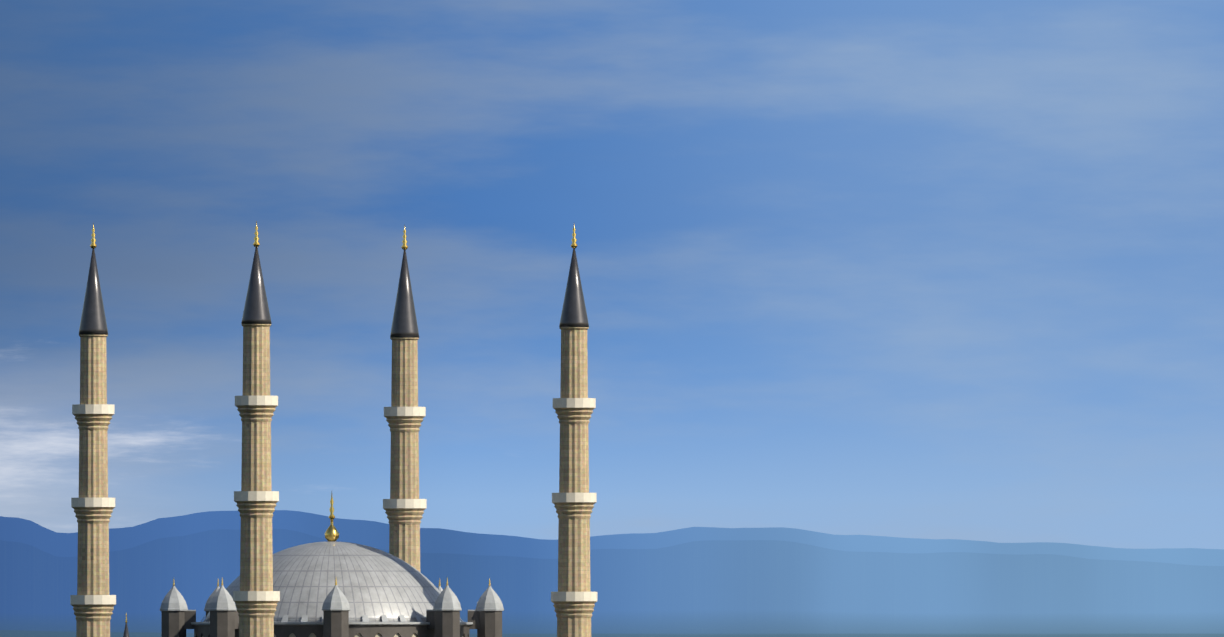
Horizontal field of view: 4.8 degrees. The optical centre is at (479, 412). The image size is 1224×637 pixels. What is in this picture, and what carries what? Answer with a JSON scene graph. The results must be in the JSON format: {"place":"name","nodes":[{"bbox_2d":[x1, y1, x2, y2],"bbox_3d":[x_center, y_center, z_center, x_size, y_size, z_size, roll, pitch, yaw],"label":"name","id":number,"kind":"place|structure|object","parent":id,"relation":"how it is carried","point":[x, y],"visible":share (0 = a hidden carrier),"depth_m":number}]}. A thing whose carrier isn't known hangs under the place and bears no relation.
{"place":"outdoors","nodes":[
{"label":"outdoors","id":0,"kind":"place"},
{"bbox_2d":[161,611,501,636],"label":"turrets","id":1,"kind":"object","parent":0,"point":[335,623],"visible":0.88,"depth_m":1686.51},
{"bbox_2d":[160,585,503,624],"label":"turret roofs","id":2,"kind":"structure","parent":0,"point":[220,598],"depth_m":1686.11},
{"bbox_2d":[194,625,469,636],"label":"drum wall","id":3,"kind":"structure","parent":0,"point":[354,630],"depth_m":1685.00},
{"bbox_2d":[202,633,416,636],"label":"windows","id":4,"kind":"structure","parent":3,"relation":"in","point":[356,635],"depth_m":1684.64},
{"bbox_2d":[206,541,440,621],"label":"dome","id":5,"kind":"structure","parent":3,"relation":"on","point":[374,584],"depth_m":1689.92},
{"bbox_2d":[0,510,1223,636],"bbox_3d":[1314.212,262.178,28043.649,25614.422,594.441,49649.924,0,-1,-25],"label":"terrain","id":6,"kind":"structure","parent":0,"point":[736,582],"depth_m":39425.72},
{"bbox_2d":[72,324,596,636],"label":"minaret shafts","id":7,"kind":"object","parent":6,"relation":"on","point":[256,618],"visible":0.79,"depth_m":1685.82},
{"bbox_2d":[70,396,596,604],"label":"minaret balconies","id":8,"kind":"structure","parent":7,"relation":"attached to","point":[274,496],"depth_m":1685.21},
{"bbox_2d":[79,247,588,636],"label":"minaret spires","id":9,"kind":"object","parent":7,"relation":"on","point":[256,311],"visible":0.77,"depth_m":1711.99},
{"bbox_2d":[90,221,577,622],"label":"finials","id":10,"kind":"object","parent":9,"relation":"on","point":[331,533],"visible":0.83,"depth_m":1699.55},
{"bbox_2d":[0,0,1223,548],"label":"sky","id":11,"kind":"structure","parent":0,"point":[921,269]}
]}

